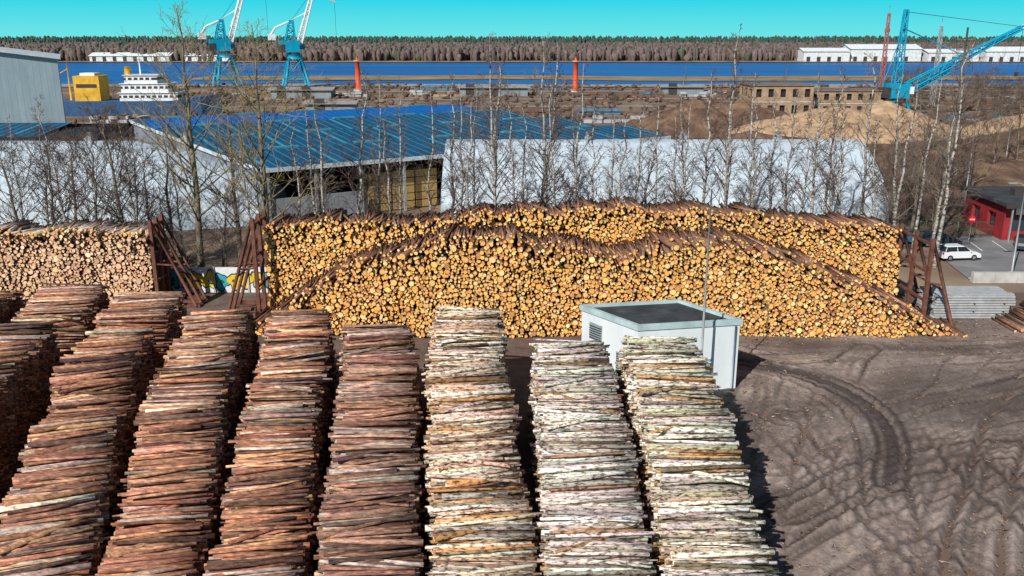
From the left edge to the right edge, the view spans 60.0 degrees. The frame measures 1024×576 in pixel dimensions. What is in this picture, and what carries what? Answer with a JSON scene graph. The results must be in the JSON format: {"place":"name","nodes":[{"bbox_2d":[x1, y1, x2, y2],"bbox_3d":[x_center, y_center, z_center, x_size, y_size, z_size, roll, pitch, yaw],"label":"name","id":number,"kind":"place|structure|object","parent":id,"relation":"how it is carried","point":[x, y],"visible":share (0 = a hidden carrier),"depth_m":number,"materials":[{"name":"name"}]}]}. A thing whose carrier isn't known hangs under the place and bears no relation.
{"place":"outdoors","nodes":[
{"label":"outdoors","id":0,"kind":"place"},
{"bbox_2d":[0,292,1023,575],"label":"dirt yard","id":1,"kind":"structure","parent":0,"point":[518,358],"depth_m":61.58,"materials":[{"name":"soil"}]},
{"bbox_2d":[0,290,29,323],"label":"log pile","id":2,"kind":"object","parent":1,"relation":"on","point":[12,302],"visible":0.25,"depth_m":61.51,"materials":[{"name":"brown wood"}]},
{"bbox_2d":[0,320,64,496],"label":"log pile","id":3,"kind":"object","parent":1,"relation":"on","point":[31,354],"visible":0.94,"depth_m":49.39,"materials":[{"name":"brown wood"}]},
{"bbox_2d":[11,283,109,355],"bbox_3d":[-30.522,2.938,60.409,5.482,5.507,7.680,-1,16,-5],"label":"log pile","id":4,"kind":"object","parent":1,"relation":"on","point":[71,312],"visible":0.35,"depth_m":59.13,"materials":[{"name":"brown wood"}]},
{"bbox_2d":[0,328,163,575],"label":"log pile","id":5,"kind":"object","parent":1,"relation":"on","point":[63,499],"visible":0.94,"depth_m":39.43,"materials":[{"name":"brown wood"}]},
{"bbox_2d":[0,219,173,304],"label":"log stack","id":6,"kind":"object","parent":1,"relation":"on","point":[118,264],"visible":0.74,"depth_m":73.86,"materials":[{"name":"brown wood"}]},
{"bbox_2d":[0,217,171,238],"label":"loose logs","id":7,"kind":"object","parent":6,"relation":"on","point":[106,226],"visible":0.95,"depth_m":74.43,"materials":[{"name":"brown wood"}]},
{"bbox_2d":[92,291,187,361],"bbox_3d":[-24.954,3.186,60.431,5.777,5.024,8.588,0,16,0],"label":"log pile","id":8,"kind":"object","parent":1,"relation":"on","point":[161,313],"visible":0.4,"depth_m":58.55,"materials":[{"name":"brown wood"}]},
{"bbox_2d":[95,308,259,575],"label":"log pile","id":9,"kind":"object","parent":1,"relation":"on","point":[168,519],"visible":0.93,"depth_m":39.73,"materials":[{"name":"brown wood"}]},
{"bbox_2d":[147,215,210,306],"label":"steel log rack","id":10,"kind":"object","parent":1,"relation":"on","point":[156,225],"visible":0.86,"depth_m":74.82,"materials":[{"name":"metal"}]},
{"bbox_2d":[170,266,267,292],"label":"graffiti wall","id":11,"kind":"structure","parent":1,"relation":"on","point":[215,279],"depth_m":78.69,"materials":[{"name":"paint"}]},
{"bbox_2d":[227,210,271,315],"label":"steel log rack","id":12,"kind":"object","parent":1,"relation":"on","point":[253,224],"visible":0.73,"depth_m":72.53,"materials":[{"name":"metal"}]},
{"bbox_2d":[203,309,340,575],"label":"log pile","id":13,"kind":"object","parent":1,"relation":"on","point":[272,500],"visible":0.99,"depth_m":40.31,"materials":[{"name":"brown wood"}]},
{"bbox_2d":[313,323,427,575],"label":"log pile","id":14,"kind":"object","parent":1,"relation":"on","point":[370,516],"visible":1,"depth_m":39.28,"materials":[{"name":"brown wood"}]},
{"bbox_2d":[421,305,541,575],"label":"birch log pile","id":15,"kind":"object","parent":1,"relation":"on","point":[478,518],"visible":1,"depth_m":39.63,"materials":[{"name":"beige wood"}]},
{"bbox_2d":[262,195,900,308],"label":"log stack","id":16,"kind":"object","parent":1,"relation":"on","point":[298,257],"visible":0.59,"depth_m":72.62,"materials":[{"name":"yellow wood"}]},
{"bbox_2d":[266,196,901,232],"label":"loose logs","id":17,"kind":"object","parent":16,"relation":"on","point":[692,204],"visible":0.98,"depth_m":73.76,"materials":[{"name":"brown wood"}]},
{"bbox_2d":[526,338,657,575],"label":"birch log pile","id":18,"kind":"object","parent":1,"relation":"on","point":[589,504],"visible":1,"depth_m":38.43,"materials":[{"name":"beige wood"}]},
{"bbox_2d":[252,223,967,337],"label":"log stack","id":19,"kind":"object","parent":1,"relation":"on","point":[539,289],"visible":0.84,"depth_m":66.80,"materials":[{"name":"yellow wood"}]},
{"bbox_2d":[294,222,920,313],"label":"loose logs","id":20,"kind":"object","parent":19,"relation":"on","point":[613,250],"visible":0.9,"depth_m":69.12,"materials":[{"name":"brown wood"}]},
{"bbox_2d":[614,335,781,575],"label":"birch log pile","id":21,"kind":"object","parent":1,"relation":"on","point":[703,519],"visible":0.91,"depth_m":39.03,"materials":[{"name":"beige wood"}]},
{"bbox_2d":[893,223,955,326],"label":"steel log rack","id":22,"kind":"object","parent":1,"relation":"on","point":[911,260],"visible":0.69,"depth_m":70.60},
{"bbox_2d":[0,0,1023,38],"label":"sky","id":23,"kind":"structure","parent":0,"point":[20,18],"materials":[{"name":"blue"}]},
{"bbox_2d":[58,60,983,61],"bbox_3d":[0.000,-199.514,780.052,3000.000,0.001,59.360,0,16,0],"label":"reed bank","id":24,"kind":"structure","parent":0,"point":[529,61],"depth_m":774.05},
{"bbox_2d":[88,52,175,60],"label":"distant warehouse","id":25,"kind":"structure","parent":24,"relation":"on","point":[98,56],"depth_m":780.60,"materials":[{"name":"metal"}]},
{"bbox_2d":[797,48,851,60],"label":"distant warehouse","id":26,"kind":"structure","parent":24,"relation":"on","point":[823,54],"depth_m":774.50,"materials":[{"name":"metal"}]},
{"bbox_2d":[839,44,922,60],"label":"distant warehouse","id":27,"kind":"structure","parent":24,"relation":"on","point":[913,52],"depth_m":780.02,"materials":[{"name":"metal"}]},
{"bbox_2d":[977,47,1023,61],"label":"distant warehouse","id":28,"kind":"structure","parent":24,"relation":"on","point":[1012,54],"depth_m":769.89,"materials":[{"name":"metal"}]},
{"bbox_2d":[58,62,1023,83],"bbox_3d":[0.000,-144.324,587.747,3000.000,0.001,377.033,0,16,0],"label":"river","id":29,"kind":"structure","parent":0,"point":[115,71],"depth_m":585.34,"materials":[{"name":"liquid"}]},
{"bbox_2d":[60,47,222,116],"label":"cargo ship","id":30,"kind":"object","parent":29,"relation":"on","point":[94,86],"visible":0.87,"depth_m":252.28,"materials":[{"name":"blue metal"}]},
{"bbox_2d":[61,83,1021,86],"bbox_3d":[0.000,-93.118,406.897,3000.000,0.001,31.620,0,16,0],"label":"quay bank","id":31,"kind":"structure","parent":0,"point":[601,85],"depth_m":412.49,"materials":[{"name":"concrete"}]},
{"bbox_2d":[60,57,1023,575],"bbox_3d":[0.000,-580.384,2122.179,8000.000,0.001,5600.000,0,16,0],"label":"ground","id":32,"kind":"structure","parent":0,"point":[954,277],"depth_m":232.38,"materials":[{"name":"soil"}]},
{"bbox_2d":[0,115,57,223],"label":"birch tree","id":33,"kind":"object","parent":32,"relation":"on","point":[21,207],"visible":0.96,"depth_m":81.30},
{"bbox_2d":[0,47,66,122],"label":"grey warehouse","id":34,"kind":"structure","parent":32,"relation":"on","point":[27,77],"depth_m":183.25,"materials":[{"name":"metal"}]},
{"bbox_2d":[0,129,74,224],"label":"bare tree","id":35,"kind":"object","parent":32,"relation":"on","point":[20,187],"visible":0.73,"depth_m":82.92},
{"bbox_2d":[0,123,97,140],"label":"blue annex","id":36,"kind":"object","parent":32,"relation":"on","point":[17,128],"visible":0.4,"depth_m":150.49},
{"bbox_2d":[2,120,97,224],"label":"bare tree","id":37,"kind":"object","parent":32,"relation":"on","point":[50,177],"visible":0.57,"depth_m":85.99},
{"bbox_2d":[29,94,87,221],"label":"birch tree","id":38,"kind":"object","parent":32,"relation":"on","point":[57,195],"visible":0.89,"depth_m":82.03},
{"bbox_2d":[22,125,119,220],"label":"bare tree","id":39,"kind":"object","parent":32,"relation":"on","point":[74,213],"visible":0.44,"depth_m":90.76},
{"bbox_2d":[41,119,156,220],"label":"bare tree","id":40,"kind":"object","parent":32,"relation":"on","point":[96,213],"visible":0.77,"depth_m":79.23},
{"bbox_2d":[36,93,178,222],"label":"bare tree","id":41,"kind":"object","parent":32,"relation":"on","point":[110,162],"visible":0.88,"depth_m":78.87,"materials":[{"name":"plant"}]},
{"bbox_2d":[91,147,179,224],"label":"bare tree","id":42,"kind":"object","parent":32,"relation":"on","point":[146,200],"visible":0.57,"depth_m":85.05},
{"bbox_2d":[0,132,286,231],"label":"white warehouse","id":43,"kind":"structure","parent":32,"relation":"on","point":[203,205],"depth_m":105.47,"materials":[{"name":"metal"}]},
{"bbox_2d":[127,117,188,260],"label":"poplar tree","id":44,"kind":"object","parent":32,"relation":"on","point":[168,202],"visible":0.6,"depth_m":86.40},
{"bbox_2d":[112,1,269,266],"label":"poplar tree","id":45,"kind":"object","parent":32,"relation":"on","point":[196,192],"visible":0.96,"depth_m":80.91,"materials":[{"name":"plant"}]},
{"bbox_2d":[178,82,268,262],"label":"poplar tree","id":46,"kind":"object","parent":32,"relation":"on","point":[215,192],"visible":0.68,"depth_m":84.39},
{"bbox_2d":[201,181,252,266],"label":"bare tree","id":47,"kind":"object","parent":32,"relation":"on","point":[224,223],"visible":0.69,"depth_m":85.24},
{"bbox_2d":[198,0,267,86],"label":"portal crane","id":48,"kind":"object","parent":32,"relation":"on","point":[217,44],"visible":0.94,"depth_m":395.69,"materials":[{"name":"blue paint"}]},
{"bbox_2d":[193,17,335,266],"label":"poplar tree","id":49,"kind":"object","parent":32,"relation":"on","point":[263,186],"visible":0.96,"depth_m":79.48,"materials":[{"name":"plant"}]},
{"bbox_2d":[268,0,337,86],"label":"portal crane","id":50,"kind":"object","parent":32,"relation":"on","point":[293,45],"visible":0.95,"depth_m":384.06,"materials":[{"name":"blue paint"}]},
{"bbox_2d":[268,86,337,98],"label":"harbour shed","id":51,"kind":"structure","parent":32,"relation":"on","point":[326,92],"depth_m":322.95,"materials":[{"name":"metal"}]},
{"bbox_2d":[288,97,354,214],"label":"birch tree","id":52,"kind":"object","parent":32,"relation":"on","point":[322,194],"visible":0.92,"depth_m":79.73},
{"bbox_2d":[325,69,379,214],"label":"birch tree","id":53,"kind":"object","parent":32,"relation":"on","point":[360,175],"visible":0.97,"depth_m":84.01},
{"bbox_2d":[353,74,396,211],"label":"birch tree","id":54,"kind":"object","parent":32,"relation":"on","point":[379,159],"visible":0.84,"depth_m":86.92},
{"bbox_2d":[374,87,421,213],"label":"birch tree","id":55,"kind":"object","parent":32,"relation":"on","point":[400,203],"visible":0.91,"depth_m":87.22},
{"bbox_2d":[130,104,670,220],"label":"timber hall","id":56,"kind":"structure","parent":32,"relation":"on","point":[339,123],"depth_m":130.37,"materials":[{"name":"metal"}]},
{"bbox_2d":[404,90,459,212],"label":"birch tree","id":57,"kind":"object","parent":32,"relation":"on","point":[429,172],"visible":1,"depth_m":87.50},
{"bbox_2d":[434,72,478,209],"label":"birch tree","id":58,"kind":"object","parent":32,"relation":"on","point":[450,162],"visible":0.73,"depth_m":89.48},
{"bbox_2d":[441,82,484,209],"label":"birch tree","id":59,"kind":"object","parent":32,"relation":"on","point":[459,154],"visible":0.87,"depth_m":87.50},
{"bbox_2d":[442,101,489,210],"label":"birch tree","id":60,"kind":"object","parent":32,"relation":"on","point":[468,200],"visible":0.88,"depth_m":80.74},
{"bbox_2d":[469,46,516,199],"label":"birch tree","id":61,"kind":"object","parent":32,"relation":"on","point":[499,100],"visible":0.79,"depth_m":88.50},
{"bbox_2d":[469,31,529,204],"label":"birch tree","id":62,"kind":"object","parent":32,"relation":"on","point":[494,147],"visible":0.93,"depth_m":85.44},
{"bbox_2d":[0,41,1023,60],"bbox_3d":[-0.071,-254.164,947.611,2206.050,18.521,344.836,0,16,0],"label":"distant forest","id":63,"kind":"object","parent":32,"relation":"on","point":[512,50],"visible":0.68,"depth_m":812.11,"materials":[{"name":"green plant"}]},
{"bbox_2d":[0,35,1023,44],"bbox_3d":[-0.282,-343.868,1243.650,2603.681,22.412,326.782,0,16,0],"label":"distant forest","id":64,"kind":"object","parent":32,"relation":"on","point":[459,39],"visible":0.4,"depth_m":1165.59,"materials":[{"name":"brown plant"}]},
{"bbox_2d":[493,96,541,204],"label":"birch tree","id":65,"kind":"object","parent":32,"relation":"on","point":[512,171],"visible":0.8,"depth_m":78.17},
{"bbox_2d":[68,82,1023,127],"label":"dry scrub","id":66,"kind":"object","parent":32,"relation":"on","point":[426,98],"visible":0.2,"depth_m":318.92,"materials":[{"name":"brown plant"}]},
{"bbox_2d":[518,32,573,202],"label":"birch tree","id":67,"kind":"object","parent":32,"relation":"on","point":[545,175],"visible":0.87,"depth_m":82.94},
{"bbox_2d":[522,42,574,203],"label":"birch tree","id":68,"kind":"object","parent":32,"relation":"on","point":[548,151],"visible":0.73,"depth_m":85.62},
{"bbox_2d":[523,80,583,206],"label":"birch tree","id":69,"kind":"object","parent":32,"relation":"on","point":[553,176],"visible":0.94,"depth_m":81.77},
{"bbox_2d":[551,63,600,200],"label":"birch tree","id":70,"kind":"object","parent":32,"relation":"on","point":[575,192],"visible":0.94,"depth_m":83.09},
{"bbox_2d":[567,100,614,201],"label":"birch tree","id":71,"kind":"object","parent":32,"relation":"on","point":[593,169],"visible":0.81,"depth_m":84.25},
{"bbox_2d":[613,101,661,203],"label":"birch tree","id":72,"kind":"object","parent":32,"relation":"on","point":[639,173],"visible":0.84,"depth_m":81.64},
{"bbox_2d":[625,96,676,205],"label":"birch tree","id":73,"kind":"object","parent":32,"relation":"on","point":[650,172],"visible":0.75,"depth_m":84.75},
{"bbox_2d":[441,131,888,222],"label":"white warehouse","id":74,"kind":"structure","parent":32,"relation":"on","point":[854,189],"depth_m":106.16,"materials":[{"name":"metal"}]},
{"bbox_2d":[621,99,748,138],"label":"bark heap","id":75,"kind":"object","parent":32,"relation":"on","point":[696,128],"visible":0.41,"depth_m":205.08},
{"bbox_2d":[676,70,729,203],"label":"birch tree","id":76,"kind":"object","parent":32,"relation":"on","point":[705,179],"visible":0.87,"depth_m":89.55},
{"bbox_2d":[691,23,751,206],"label":"birch tree","id":77,"kind":"object","parent":32,"relation":"on","point":[730,105],"visible":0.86,"depth_m":90.98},
{"bbox_2d":[721,72,780,206],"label":"birch tree","id":78,"kind":"object","parent":32,"relation":"on","point":[754,160],"visible":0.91,"depth_m":87.88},
{"bbox_2d":[729,101,773,209],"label":"birch tree","id":79,"kind":"object","parent":32,"relation":"on","point":[750,176],"visible":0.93,"depth_m":82.01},
{"bbox_2d":[716,99,787,122],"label":"bark heap","id":80,"kind":"object","parent":32,"relation":"on","point":[767,113],"visible":0.17,"depth_m":225.15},
{"bbox_2d":[755,89,795,208],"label":"birch tree","id":81,"kind":"object","parent":32,"relation":"on","point":[769,186],"visible":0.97,"depth_m":88.89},
{"bbox_2d":[738,82,815,113],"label":"brick building","id":82,"kind":"structure","parent":32,"relation":"on","point":[786,94],"depth_m":245.51,"materials":[{"name":"brick"}]},
{"bbox_2d":[762,86,807,210],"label":"birch tree","id":83,"kind":"object","parent":32,"relation":"on","point":[789,160],"visible":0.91,"depth_m":91.52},
{"bbox_2d":[780,100,819,211],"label":"birch tree","id":84,"kind":"object","parent":32,"relation":"on","point":[805,186],"visible":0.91,"depth_m":80.72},
{"bbox_2d":[779,70,845,212],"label":"birch tree","id":85,"kind":"object","parent":32,"relation":"on","point":[814,159],"visible":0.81,"depth_m":91.10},
{"bbox_2d":[800,65,851,214],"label":"birch tree","id":86,"kind":"object","parent":32,"relation":"on","point":[826,160],"visible":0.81,"depth_m":90.78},
{"bbox_2d":[810,96,869,215],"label":"birch tree","id":87,"kind":"object","parent":32,"relation":"on","point":[839,197],"visible":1,"depth_m":82.80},
{"bbox_2d":[812,88,899,109],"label":"brick building","id":88,"kind":"structure","parent":32,"relation":"on","point":[851,99],"depth_m":251.47,"materials":[{"name":"brick"}]},
{"bbox_2d":[844,52,898,215],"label":"birch tree","id":89,"kind":"object","parent":32,"relation":"on","point":[863,180],"visible":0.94,"depth_m":86.07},
{"bbox_2d":[860,71,927,264],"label":"birch tree","id":90,"kind":"object","parent":32,"relation":"on","point":[895,161],"visible":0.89,"depth_m":86.04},
{"bbox_2d":[870,76,941,225],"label":"birch tree","id":91,"kind":"object","parent":32,"relation":"on","point":[900,190],"visible":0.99,"depth_m":80.54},
{"bbox_2d":[861,101,956,129],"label":"wood chip heap","id":92,"kind":"object","parent":32,"relation":"on","point":[884,108],"visible":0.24,"depth_m":216.89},
{"bbox_2d":[890,93,965,231],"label":"poplar tree","id":93,"kind":"object","parent":32,"relation":"on","point":[917,194],"visible":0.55,"depth_m":99.78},
{"bbox_2d":[906,78,952,254],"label":"birch tree","id":94,"kind":"object","parent":32,"relation":"on","point":[920,200],"visible":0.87,"depth_m":88.86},
{"bbox_2d":[914,78,982,261],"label":"birch tree","id":95,"kind":"object","parent":32,"relation":"on","point":[942,190],"visible":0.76,"depth_m":86.86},
{"bbox_2d":[877,9,1023,109],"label":"luffing jib crane","id":96,"kind":"object","parent":32,"relation":"on","point":[889,90],"visible":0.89,"depth_m":250.22,"materials":[{"name":"blue paint"}]},
{"bbox_2d":[905,42,1005,230],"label":"birch tree","id":97,"kind":"object","parent":32,"relation":"on","point":[938,191],"visible":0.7,"depth_m":96.64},
{"bbox_2d":[920,38,994,266],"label":"birch tree","id":98,"kind":"object","parent":32,"relation":"on","point":[948,180],"visible":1,"depth_m":84.23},
{"bbox_2d":[970,272,1023,282],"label":"concrete block wall","id":99,"kind":"structure","parent":32,"relation":"on","point":[997,277],"depth_m":81.83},
{"bbox_2d":[72,90,1021,123],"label":"harbour road","id":100,"kind":"structure","parent":0,"point":[519,99],"depth_m":318.90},
{"bbox_2d":[89,85,1016,122],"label":"lumber bundles","id":101,"kind":"object","parent":100,"relation":"on","point":[617,111],"visible":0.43,"depth_m":290.57},
{"bbox_2d":[186,75,1023,80],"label":"river island","id":102,"kind":"structure","parent":0,"point":[751,78],"depth_m":469.67,"materials":[{"name":"soil"}]},
{"bbox_2d":[714,318,1023,575],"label":"dirt yard","id":103,"kind":"structure","parent":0,"point":[947,489],"depth_m":48.91,"materials":[{"name":"soil"}]},
{"bbox_2d":[580,299,742,389],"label":"substation shed","id":104,"kind":"structure","parent":103,"relation":"on","point":[612,324],"depth_m":57.02,"materials":[{"name":"metal"}]},
{"bbox_2d":[721,318,1023,575],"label":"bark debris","id":105,"kind":"object","parent":103,"relation":"on","point":[943,354],"visible":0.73,"depth_m":53.15,"materials":[{"name":"brown wood"}]},
{"bbox_2d":[916,286,1015,318],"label":"steel profile stack","id":106,"kind":"object","parent":103,"relation":"on","point":[971,302],"visible":0.83,"depth_m":71.20,"materials":[{"name":"metal"}]},
{"bbox_2d":[991,300,1023,333],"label":"log stack","id":107,"kind":"object","parent":103,"relation":"on","point":[1013,320],"visible":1,"depth_m":69.68,"materials":[{"name":"brown wood"}]},
{"bbox_2d":[889,136,988,234],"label":"earth field","id":108,"kind":"structure","parent":0,"point":[948,217],"depth_m":110.04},
{"bbox_2d":[726,107,954,143],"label":"wood chip heap","id":109,"kind":"object","parent":108,"relation":"on","point":[852,117],"visible":0.52,"depth_m":194.69,"materials":[{"name":"wood"}]},
{"bbox_2d":[867,127,1023,161],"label":"bark heap","id":110,"kind":"object","parent":108,"relation":"on","point":[1010,155],"visible":0.22,"depth_m":159.93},
{"bbox_2d":[868,141,1023,197],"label":"bark heap","id":111,"kind":"object","parent":108,"relation":"on","point":[1013,171],"visible":0.15,"depth_m":138.19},
{"bbox_2d":[942,110,1011,185],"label":"bare tree","id":112,"kind":"object","parent":108,"relation":"on","point":[976,147],"visible":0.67,"depth_m":123.36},
{"bbox_2d":[969,90,1023,164],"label":"bare tree","id":113,"kind":"object","parent":108,"relation":"on","point":[997,147],"visible":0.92,"depth_m":138.42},
{"bbox_2d":[944,236,1023,277],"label":"car park","id":114,"kind":"structure","parent":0,"point":[995,257],"depth_m":91.04,"materials":[{"name":"asphalt"}]},
{"bbox_2d":[963,192,1023,239],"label":"walls","id":115,"kind":"structure","parent":114,"relation":"on","point":[1000,230],"depth_m":101.21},
{"bbox_2d":[960,186,1023,208],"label":"roof","id":116,"kind":"structure","parent":115,"relation":"on","point":[1009,197],"depth_m":101.69,"materials":[{"name":"metal"}]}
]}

